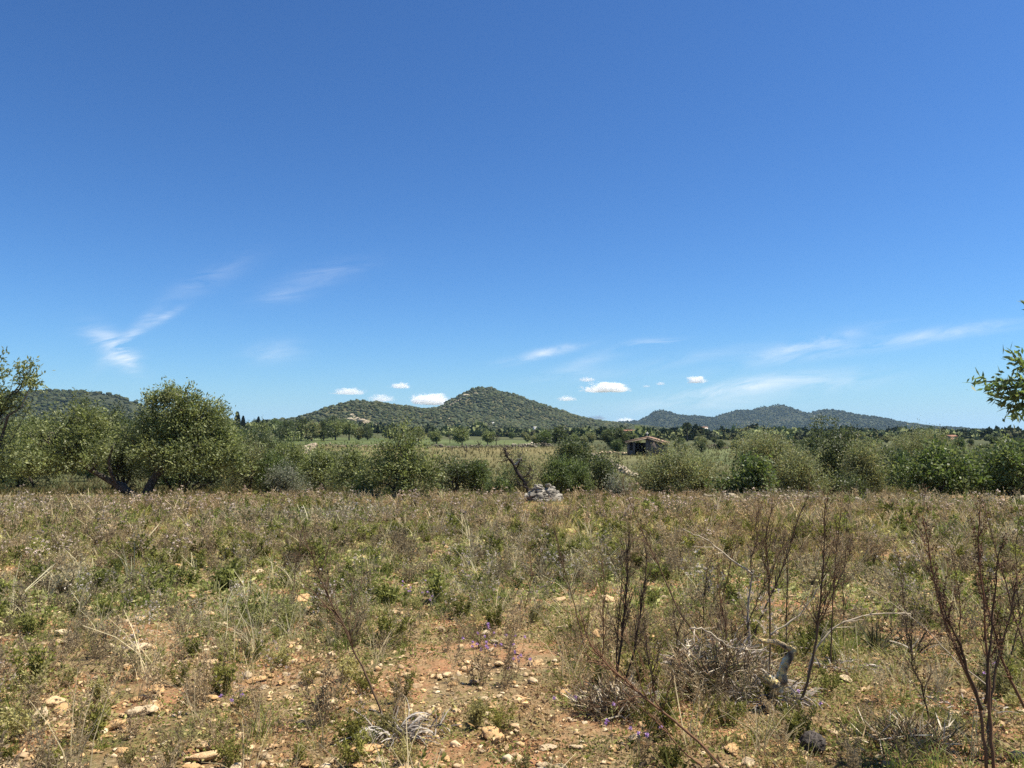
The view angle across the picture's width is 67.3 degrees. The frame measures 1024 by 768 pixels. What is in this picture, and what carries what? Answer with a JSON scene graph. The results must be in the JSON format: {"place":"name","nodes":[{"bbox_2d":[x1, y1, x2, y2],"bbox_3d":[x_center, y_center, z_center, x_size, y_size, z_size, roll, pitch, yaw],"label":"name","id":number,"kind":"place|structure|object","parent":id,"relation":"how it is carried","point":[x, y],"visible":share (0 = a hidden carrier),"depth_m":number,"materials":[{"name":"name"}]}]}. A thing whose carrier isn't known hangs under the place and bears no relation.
{"place":"outdoors","nodes":[
{"label":"outdoors","id":0,"kind":"place"},
{"bbox_2d":[0,392,157,422],"bbox_3d":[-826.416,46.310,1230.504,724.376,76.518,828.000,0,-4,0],"label":"hill","id":1,"kind":"structure","parent":0,"point":[111,400],"depth_m":1253.03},
{"bbox_2d":[0,388,166,425],"bbox_3d":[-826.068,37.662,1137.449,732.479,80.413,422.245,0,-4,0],"label":"hillside scrub","id":2,"kind":"object","parent":1,"relation":"on","point":[42,401],"visible":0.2,"depth_m":1218.15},
{"bbox_2d":[310,406,473,426],"bbox_3d":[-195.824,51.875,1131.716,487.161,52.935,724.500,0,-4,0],"label":"hill","id":3,"kind":"structure","parent":0,"point":[345,409],"depth_m":1056.18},
{"bbox_2d":[247,399,545,429],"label":"hillside scrub","id":4,"kind":"object","parent":3,"relation":"on","point":[462,419],"visible":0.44,"depth_m":1066.28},
{"bbox_2d":[0,433,1023,767],"bbox_3d":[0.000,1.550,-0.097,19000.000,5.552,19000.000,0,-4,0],"label":"ground","id":5,"kind":"structure","parent":0,"point":[96,759],"depth_m":5.44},
{"bbox_2d":[0,347,54,491],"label":"almond tree","id":6,"kind":"object","parent":5,"relation":"on","point":[5,402],"visible":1,"depth_m":24.48,"materials":[{"name":"green plant"}]},
{"bbox_2d":[0,410,74,489],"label":"oak tree","id":7,"kind":"object","parent":5,"relation":"on","point":[20,482],"visible":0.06,"depth_m":39.60,"materials":[{"name":"green plant"}]},
{"bbox_2d":[86,401,161,492],"bbox_3d":[-19.074,3.129,37.830,4.454,4.636,3.390,0,-4,0],"label":"oak tree","id":8,"kind":"object","parent":5,"relation":"on","point":[119,465],"visible":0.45,"depth_m":37.53,"materials":[{"name":"green plant"}]},
{"bbox_2d":[0,377,260,497],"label":"almond tree","id":9,"kind":"object","parent":5,"relation":"on","point":[200,441],"visible":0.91,"depth_m":31.33,"materials":[{"name":"green plant"}]},
{"bbox_2d":[124,704,158,716],"bbox_3d":[-2.314,2.048,4.817,0.201,0.060,0.120,-9,-8,-7],"label":"limestone rock","id":10,"kind":"object","parent":5,"relation":"on","point":[150,709],"visible":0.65,"depth_m":4.79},
{"bbox_2d":[122,426,232,493],"bbox_3d":[-15.659,3.614,37.098,5.523,3.955,4.143,0,-4,0],"label":"oak tree","id":11,"kind":"object","parent":5,"relation":"on","point":[182,477],"visible":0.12,"depth_m":36.56,"materials":[{"name":"green plant"}]},
{"bbox_2d":[181,750,218,761],"bbox_3d":[-1.660,1.986,4.089,0.217,0.051,0.083,-10,-4,1],"label":"limestone rock","id":12,"kind":"object","parent":5,"relation":"on","point":[208,755],"visible":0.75,"depth_m":4.07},
{"bbox_2d":[215,428,276,492],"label":"olive shrub","id":13,"kind":"object","parent":5,"relation":"on","point":[252,458],"visible":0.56,"depth_m":33.61,"materials":[{"name":"green plant"}]},
{"bbox_2d":[228,418,295,483],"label":"oak tree","id":14,"kind":"object","parent":5,"relation":"on","point":[255,435],"visible":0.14,"depth_m":47.44,"materials":[{"name":"green plant"}]},
{"bbox_2d":[251,420,273,438],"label":"almond tree","id":15,"kind":"object","parent":5,"relation":"on","point":[264,430],"visible":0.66,"depth_m":268.73,"materials":[{"name":"green plant"}]},
{"bbox_2d":[246,447,305,495],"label":"mastic shrub","id":16,"kind":"object","parent":5,"relation":"on","point":[269,461],"visible":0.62,"depth_m":33.59,"materials":[{"name":"green plant"}]},
{"bbox_2d":[255,428,314,486],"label":"almond tree","id":17,"kind":"object","parent":5,"relation":"on","point":[295,455],"visible":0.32,"depth_m":39.58,"materials":[{"name":"green plant"}]},
{"bbox_2d":[261,452,317,496],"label":"olive shrub","id":18,"kind":"object","parent":5,"relation":"on","point":[284,481],"visible":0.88,"depth_m":32.65,"materials":[{"name":"green plant"}]},
{"bbox_2d":[274,523,310,593],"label":"dry stalk","id":19,"kind":"object","parent":5,"relation":"on","point":[295,563],"visible":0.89,"depth_m":9.20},
{"bbox_2d":[302,420,321,440],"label":"olive tree","id":20,"kind":"object","parent":5,"relation":"on","point":[311,430],"visible":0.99,"depth_m":283.47,"materials":[{"name":"green plant"}]},
{"bbox_2d":[295,438,351,491],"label":"almond tree","id":21,"kind":"object","parent":5,"relation":"on","point":[316,464],"visible":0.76,"depth_m":35.45,"materials":[{"name":"green plant"}]},
{"bbox_2d":[317,418,334,439],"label":"oak tree","id":22,"kind":"object","parent":5,"relation":"on","point":[325,429],"visible":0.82,"depth_m":288.86,"materials":[{"name":"green plant"}]},
{"bbox_2d":[276,521,384,719],"bbox_3d":[-1.082,1.423,4.554,0.729,1.254,0.446,0,-4,0],"label":"dry stalk","id":23,"kind":"object","parent":5,"relation":"on","point":[336,614],"visible":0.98,"depth_m":4.57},
{"bbox_2d":[327,418,345,439],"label":"almond tree","id":24,"kind":"object","parent":5,"relation":"on","point":[339,426],"visible":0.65,"depth_m":298.73,"materials":[{"name":"green plant"}]},
{"bbox_2d":[317,435,383,493],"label":"almond tree","id":25,"kind":"object","parent":5,"relation":"on","point":[355,461],"visible":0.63,"depth_m":32.51,"materials":[{"name":"green plant"}]},
{"bbox_2d":[340,467,374,495],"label":"mastic shrub","id":26,"kind":"object","parent":5,"relation":"on","point":[358,485],"visible":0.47,"depth_m":30.65,"materials":[{"name":"green plant"}]},
{"bbox_2d":[335,692,442,754],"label":"dried leaf clump","id":27,"kind":"object","parent":5,"relation":"on","point":[409,730],"visible":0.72,"depth_m":4.42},
{"bbox_2d":[350,413,453,499],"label":"almond bush","id":28,"kind":"object","parent":5,"relation":"on","point":[395,472],"visible":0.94,"depth_m":30.08,"materials":[{"name":"green plant"}]},
{"bbox_2d":[403,708,462,740],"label":"dried leaf clump","id":29,"kind":"object","parent":5,"relation":"on","point":[440,724],"visible":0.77,"depth_m":4.58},
{"bbox_2d":[432,449,484,491],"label":"mastic shrub","id":30,"kind":"object","parent":5,"relation":"on","point":[454,474],"visible":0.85,"depth_m":34.46,"materials":[{"name":"green plant"}]},
{"bbox_2d":[452,427,470,444],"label":"almond tree","id":31,"kind":"object","parent":5,"relation":"on","point":[460,435],"visible":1,"depth_m":233.53,"materials":[{"name":"green plant"}]},
{"bbox_2d":[387,443,553,447],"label":"stone wall","id":32,"kind":"structure","parent":5,"relation":"on","point":[466,446],"depth_m":199.19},
{"bbox_2d":[462,455,505,493],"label":"mastic shrub","id":33,"kind":"object","parent":5,"relation":"on","point":[478,477],"visible":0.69,"depth_m":34.61,"materials":[{"name":"green plant"}]},
{"bbox_2d":[481,726,503,741],"bbox_3d":[-0.111,2.016,4.434,0.143,0.048,0.134,-3,6,5],"label":"limestone rock","id":34,"kind":"object","parent":5,"relation":"on","point":[489,731],"visible":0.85,"depth_m":4.42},
{"bbox_2d":[479,468,518,495],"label":"mastic shrub","id":35,"kind":"object","parent":5,"relation":"on","point":[499,483],"visible":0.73,"depth_m":31.60,"materials":[{"name":"green plant"}]},
{"bbox_2d":[0,483,1023,767],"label":"dry weeds","id":36,"kind":"object","parent":5,"relation":"on","point":[666,543],"visible":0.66,"depth_m":10.01,"materials":[{"name":"plant"}]},
{"bbox_2d":[0,494,1023,767],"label":"ground cover","id":37,"kind":"object","parent":5,"relation":"on","point":[214,608],"visible":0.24,"depth_m":6.26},
{"bbox_2d":[0,487,1023,767],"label":"green weeds","id":38,"kind":"object","parent":5,"relation":"on","point":[230,571],"visible":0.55,"depth_m":7.86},
{"bbox_2d":[0,486,1023,767],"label":"straw grass","id":39,"kind":"structure","parent":5,"relation":"on","point":[454,662],"depth_m":7.38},
{"bbox_2d":[0,482,1023,718],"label":"thistle heads","id":40,"kind":"object","parent":5,"relation":"on","point":[414,501],"visible":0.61,"depth_m":12.47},
{"bbox_2d":[0,530,1023,767],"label":"gravel","id":41,"kind":"structure","parent":5,"relation":"on","point":[26,757],"depth_m":4.96,"materials":[{"name":"stone"}]},
{"bbox_2d":[0,418,1023,440],"bbox_3d":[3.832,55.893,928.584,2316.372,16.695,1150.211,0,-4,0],"label":"woodland","id":42,"kind":"object","parent":5,"relation":"on","point":[478,428],"visible":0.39,"depth_m":393.62,"materials":[{"name":"green plant"}]},
{"bbox_2d":[0,443,1023,496],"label":"rough grass","id":43,"kind":"structure","parent":5,"relation":"on","point":[224,487],"depth_m":42.29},
{"bbox_2d":[491,443,542,492],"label":"olive shrub","id":44,"kind":"object","parent":5,"relation":"on","point":[522,472],"visible":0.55,"depth_m":37.79,"materials":[{"name":"green plant"}]},
{"bbox_2d":[497,444,539,491],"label":"dead tree","id":45,"kind":"object","parent":5,"relation":"on","point":[518,473],"visible":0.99,"depth_m":31.80,"materials":[{"name":"brown plant"}]},
{"bbox_2d":[534,429,552,446],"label":"oak tree","id":46,"kind":"object","parent":5,"relation":"on","point":[546,436],"visible":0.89,"depth_m":213.85,"materials":[{"name":"green plant"}]},
{"bbox_2d":[524,484,563,501],"bbox_3d":[1.234,4.272,29.893,1.632,0.818,1.482,0,-4,0],"label":"stone heap","id":47,"kind":"object","parent":5,"relation":"on","point":[540,493],"visible":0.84,"depth_m":29.60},
{"bbox_2d":[537,450,579,493],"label":"mastic shrub","id":48,"kind":"object","parent":5,"relation":"on","point":[556,474],"visible":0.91,"depth_m":33.63,"materials":[{"name":"green plant"}]},
{"bbox_2d":[529,489,590,665],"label":"dry stalk","id":49,"kind":"object","parent":5,"relation":"on","point":[563,571],"visible":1,"depth_m":5.96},
{"bbox_2d":[549,425,570,445],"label":"oak tree","id":50,"kind":"object","parent":5,"relation":"on","point":[558,432],"visible":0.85,"depth_m":223.66,"materials":[{"name":"green plant"}]},
{"bbox_2d":[548,426,602,490],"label":"olive tree","id":51,"kind":"object","parent":5,"relation":"on","point":[570,449],"visible":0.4,"depth_m":39.74,"materials":[{"name":"green plant"}]},
{"bbox_2d":[563,452,598,493],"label":"mastic shrub","id":52,"kind":"object","parent":5,"relation":"on","point":[583,476],"visible":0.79,"depth_m":34.11,"materials":[{"name":"green plant"}]},
{"bbox_2d":[572,451,625,492],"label":"olive shrub","id":53,"kind":"object","parent":5,"relation":"on","point":[600,467],"visible":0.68,"depth_m":36.57,"materials":[{"name":"green plant"}]},
{"bbox_2d":[218,580,995,761],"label":"purple flowers","id":54,"kind":"object","parent":5,"relation":"on","point":[530,658],"visible":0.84,"depth_m":5.18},
{"bbox_2d":[556,668,659,724],"bbox_3d":[0.641,1.977,4.833,0.759,0.429,0.593,0,-4,0],"label":"brush pile","id":55,"kind":"object","parent":5,"relation":"on","point":[588,696],"visible":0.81,"depth_m":4.76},
{"bbox_2d":[581,546,645,672],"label":"dry stalk","id":56,"kind":"object","parent":5,"relation":"on","point":[602,613],"visible":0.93,"depth_m":5.67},
{"bbox_2d":[601,466,632,496],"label":"olive shrub","id":57,"kind":"object","parent":5,"relation":"on","point":[614,487],"visible":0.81,"depth_m":30.72,"materials":[{"name":"green plant"}]},
{"bbox_2d":[608,426,632,447],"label":"oak tree","id":58,"kind":"object","parent":5,"relation":"on","point":[618,434],"visible":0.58,"depth_m":158.63,"materials":[{"name":"green plant"}]},
{"bbox_2d":[594,507,660,682],"bbox_3d":[0.793,1.474,5.275,0.467,1.293,0.287,1,-4,-12],"label":"dry stalk","id":59,"kind":"object","parent":5,"relation":"on","point":[626,604],"visible":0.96,"depth_m":5.28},
{"bbox_2d":[559,583,723,767],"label":"fallen stalk","id":60,"kind":"object","parent":5,"relation":"on","point":[616,673],"visible":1,"depth_m":3.94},
{"bbox_2d":[615,588,676,700],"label":"dry stalk","id":61,"kind":"object","parent":5,"relation":"on","point":[653,677],"visible":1,"depth_m":4.78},
{"bbox_2d":[625,436,669,455],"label":"stone shed","id":62,"kind":"structure","parent":5,"relation":"on","point":[633,447],"depth_m":124.70,"materials":[{"name":"stone"}]},
{"bbox_2d":[615,471,699,639],"bbox_3d":[1.237,1.460,6.509,0.778,1.530,0.410,-1,-4,10],"label":"dry stalk","id":63,"kind":"object","parent":5,"relation":"on","point":[649,543],"visible":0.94,"depth_m":6.57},
{"bbox_2d":[625,431,717,494],"bbox_3d":[6.753,3.584,32.732,3.951,3.368,2.947,0,-4,0],"label":"olive tree","id":64,"kind":"object","parent":5,"relation":"on","point":[661,473],"visible":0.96,"depth_m":32.32,"materials":[{"name":"green plant"}]},
{"bbox_2d":[645,572,698,661],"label":"dry stalk","id":65,"kind":"object","parent":5,"relation":"on","point":[679,626],"visible":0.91,"depth_m":5.63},
{"bbox_2d":[681,439,725,492],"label":"olive tree","id":66,"kind":"object","parent":5,"relation":"on","point":[702,484],"visible":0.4,"depth_m":33.54,"materials":[{"name":"green plant"}]},
{"bbox_2d":[678,546,729,665],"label":"dry stalk","id":67,"kind":"object","parent":5,"relation":"on","point":[705,586],"visible":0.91,"depth_m":5.78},
{"bbox_2d":[689,562,734,672],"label":"dry stalk","id":68,"kind":"object","parent":5,"relation":"on","point":[722,606],"visible":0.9,"depth_m":5.43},
{"bbox_2d":[631,617,800,703],"bbox_3d":[1.399,1.911,5.308,1.175,0.629,0.907,0,-4,0],"label":"brush pile","id":69,"kind":"object","parent":5,"relation":"on","point":[720,662],"visible":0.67,"depth_m":5.24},
{"bbox_2d":[654,624,781,670],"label":"dried leaf clump","id":70,"kind":"object","parent":5,"relation":"on","point":[693,652],"visible":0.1,"depth_m":5.85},
{"bbox_2d":[697,513,750,626],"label":"dry stalk","id":71,"kind":"object","parent":5,"relation":"on","point":[730,564],"visible":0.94,"depth_m":7.19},
{"bbox_2d":[703,465,748,494],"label":"fig tree","id":72,"kind":"object","parent":5,"relation":"on","point":[727,481],"visible":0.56,"depth_m":31.59,"materials":[{"name":"green plant"}]},
{"bbox_2d":[680,492,774,645],"bbox_3d":[1.775,1.516,6.229,0.902,1.372,0.374,0,-4,0],"label":"dry stalk","id":73,"kind":"object","parent":5,"relation":"on","point":[750,584],"visible":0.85,"depth_m":6.16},
{"bbox_2d":[719,535,780,641],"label":"dry stalk","id":74,"kind":"object","parent":5,"relation":"on","point":[751,613],"visible":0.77,"depth_m":5.96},
{"bbox_2d":[726,448,779,494],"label":"fig tree","id":75,"kind":"object","parent":5,"relation":"on","point":[757,474],"visible":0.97,"depth_m":31.10,"materials":[{"name":"green plant"}]},
{"bbox_2d":[710,421,803,490],"bbox_3d":[12.468,3.603,37.860,4.558,3.685,3.718,3,-5,-40],"label":"olive tree","id":76,"kind":"object","parent":5,"relation":"on","point":[762,443],"visible":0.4,"depth_m":37.53,"materials":[{"name":"green plant"}]},
{"bbox_2d":[740,477,803,671],"bbox_3d":[1.747,1.331,5.273,0.396,1.512,0.328,2,-4,-27],"label":"dry stalk","id":77,"kind":"object","parent":5,"relation":"on","point":[766,567],"visible":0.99,"depth_m":5.29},
{"bbox_2d":[712,669,833,715],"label":"dried leaf clump","id":78,"kind":"object","parent":5,"relation":"on","point":[805,701],"visible":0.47,"depth_m":4.90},
{"bbox_2d":[758,638,795,710],"bbox_3d":[1.668,1.831,4.827,0.237,0.462,0.092,0,-4,0],"label":"log","id":79,"kind":"object","parent":5,"relation":"on","point":[784,665],"visible":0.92,"depth_m":4.82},
{"bbox_2d":[751,472,816,642],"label":"dry stalk","id":80,"kind":"object","parent":5,"relation":"on","point":[783,554],"visible":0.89,"depth_m":6.58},
{"bbox_2d":[774,528,824,652],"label":"dry stalk","id":81,"kind":"object","parent":5,"relation":"on","point":[786,616],"visible":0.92,"depth_m":5.57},
{"bbox_2d":[767,439,838,495],"bbox_3d":[12.206,3.707,32.758,3.217,2.920,2.753,0,-4,0],"label":"olive tree","id":82,"kind":"object","parent":5,"relation":"on","point":[798,469],"visible":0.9,"depth_m":32.54,"materials":[{"name":"green plant"}]},
{"bbox_2d":[797,729,826,754],"bbox_3d":[1.629,1.950,4.174,0.163,0.143,0.148,0,-4,0],"label":"dark rock","id":83,"kind":"object","parent":5,"relation":"on","point":[818,738],"visible":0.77,"depth_m":4.13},
{"bbox_2d":[797,480,866,709],"bbox_3d":[2.027,1.323,4.859,0.443,1.448,0.366,-2,-4,29],"label":"dry stalk","id":84,"kind":"object","parent":5,"relation":"on","point":[835,576],"visible":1,"depth_m":4.83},
{"bbox_2d":[802,533,865,656],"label":"dry stalk","id":85,"kind":"object","parent":5,"relation":"on","point":[827,604],"visible":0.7,"depth_m":6.04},
{"bbox_2d":[800,412,871,489],"bbox_3d":[15.404,3.344,36.802,3.695,4.032,2.466,0,-4,0],"label":"olive tree","id":86,"kind":"object","parent":5,"relation":"on","point":[835,450],"visible":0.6,"depth_m":36.74,"materials":[{"name":"green plant"}]},
{"bbox_2d":[822,518,864,644],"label":"dry stalk","id":87,"kind":"object","parent":5,"relation":"on","point":[841,585],"visible":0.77,"depth_m":6.60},
{"bbox_2d":[669,493,1023,502],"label":"stone wall","id":88,"kind":"structure","parent":5,"relation":"on","point":[731,494],"depth_m":28.18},
{"bbox_2d":[820,467,874,496],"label":"olive shrub","id":89,"kind":"object","parent":5,"relation":"on","point":[849,484],"visible":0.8,"depth_m":32.66,"materials":[{"name":"green plant"}]},
{"bbox_2d":[807,604,910,674],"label":"dead branch","id":90,"kind":"object","parent":5,"relation":"on","point":[829,632],"visible":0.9,"depth_m":5.51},
{"bbox_2d":[830,429,900,495],"bbox_3d":[15.522,3.553,33.791,3.022,3.235,2.696,0,-4,0],"label":"olive tree","id":91,"kind":"object","parent":5,"relation":"on","point":[864,460],"visible":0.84,"depth_m":33.70,"materials":[{"name":"green plant"}]},
{"bbox_2d":[849,609,905,652],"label":"sword leaf tuft","id":92,"kind":"object","parent":5,"relation":"on","point":[875,642],"visible":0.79,"depth_m":6.43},
{"bbox_2d":[878,445,916,488],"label":"oak tree","id":93,"kind":"object","parent":5,"relation":"on","point":[892,456],"visible":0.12,"depth_m":43.66,"materials":[{"name":"green plant"}]},
{"bbox_2d":[862,582,941,726],"bbox_3d":[2.401,1.599,4.596,0.375,0.872,0.655,-3,-5,43],"label":"dry stalk","id":94,"kind":"object","parent":5,"relation":"on","point":[912,662],"visible":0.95,"depth_m":4.56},
{"bbox_2d":[826,702,981,759],"bbox_3d":[2.172,1.920,4.229,0.830,0.340,0.640,0,-4,0],"label":"brush pile","id":95,"kind":"object","parent":5,"relation":"on","point":[912,731],"visible":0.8,"depth_m":4.21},
{"bbox_2d":[879,626,945,653],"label":"sword leaf tuft","id":96,"kind":"object","parent":5,"relation":"on","point":[918,648],"visible":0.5,"depth_m":6.37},
{"bbox_2d":[883,543,950,642],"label":"dry stalk","id":97,"kind":"object","parent":5,"relation":"on","point":[902,585],"visible":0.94,"depth_m":6.63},
{"bbox_2d":[852,577,985,684],"bbox_3d":[2.304,1.401,4.305,0.759,0.618,0.104,0,-4,6],"label":"dry stalk","id":98,"kind":"object","parent":5,"relation":"on","point":[926,629],"visible":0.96,"depth_m":4.32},
{"bbox_2d":[878,419,966,483],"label":"olive tree","id":99,"kind":"object","parent":5,"relation":"on","point":[910,444],"visible":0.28,"depth_m":51.85,"materials":[{"name":"green plant"}]},
{"bbox_2d":[875,434,999,497],"bbox_3d":[17.113,3.511,30.836,4.507,3.049,3.508,0,-4,0],"label":"fig tree","id":100,"kind":"object","parent":5,"relation":"on","point":[943,471],"visible":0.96,"depth_m":30.46,"materials":[{"name":"green plant"}]},
{"bbox_2d":[929,533,977,639],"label":"dry stalk","id":101,"kind":"object","parent":5,"relation":"on","point":[952,553],"visible":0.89,"depth_m":6.44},
{"bbox_2d":[909,691,1017,721],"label":"dried leaf clump","id":102,"kind":"object","parent":5,"relation":"on","point":[931,698],"visible":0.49,"depth_m":4.94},
{"bbox_2d":[904,484,1023,767],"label":"seed stalk","id":103,"kind":"object","parent":5,"relation":"on","point":[947,622],"visible":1,"depth_m":3.83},
{"bbox_2d":[965,494,1023,707],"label":"seed stalk","id":104,"kind":"object","parent":5,"relation":"on","point":[1009,676],"visible":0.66,"depth_m":4.21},
{"bbox_2d":[966,299,1023,422],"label":"almond tree","id":105,"kind":"object","parent":5,"relation":"on","point":[1014,395],"visible":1,"depth_m":4.08,"materials":[{"name":"green plant"}]},
{"bbox_2d":[976,430,1023,498],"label":"fig tree","id":106,"kind":"object","parent":5,"relation":"on","point":[1009,464],"visible":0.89,"depth_m":30.00,"materials":[{"name":"green plant"}]},
{"bbox_2d":[1001,499,1023,640],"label":"dry stalk","id":107,"kind":"object","parent":5,"relation":"on","point":[1016,570],"visible":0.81,"depth_m":6.65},
{"bbox_2d":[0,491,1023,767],"bbox_3d":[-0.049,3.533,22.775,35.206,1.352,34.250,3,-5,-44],"label":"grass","id":108,"kind":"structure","parent":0,"point":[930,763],"depth_m":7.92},
{"bbox_2d":[458,393,565,426],"bbox_3d":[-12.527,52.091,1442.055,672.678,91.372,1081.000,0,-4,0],"label":"hill","id":109,"kind":"structure","parent":0,"point":[466,401],"depth_m":1357.65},
{"bbox_2d":[425,386,668,429],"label":"hillside scrub","id":110,"kind":"object","parent":109,"relation":"on","point":[486,404],"visible":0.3,"depth_m":1350.59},
{"bbox_2d":[0,0,1023,429],"label":"sky","id":111,"kind":"structure","parent":0,"point":[607,210],"materials":[{"name":"blue"}]},
{"bbox_2d":[623,405,921,428],"bbox_3d":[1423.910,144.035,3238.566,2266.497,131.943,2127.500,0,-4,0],"label":"hill","id":112,"kind":"structure","parent":0,"point":[788,418],"depth_m":3203.46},
{"bbox_2d":[618,404,985,430],"bbox_3d":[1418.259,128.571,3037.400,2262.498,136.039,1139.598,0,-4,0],"label":"distant scrub","id":113,"kind":"object","parent":112,"relation":"on","point":[729,423],"visible":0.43,"depth_m":3147.84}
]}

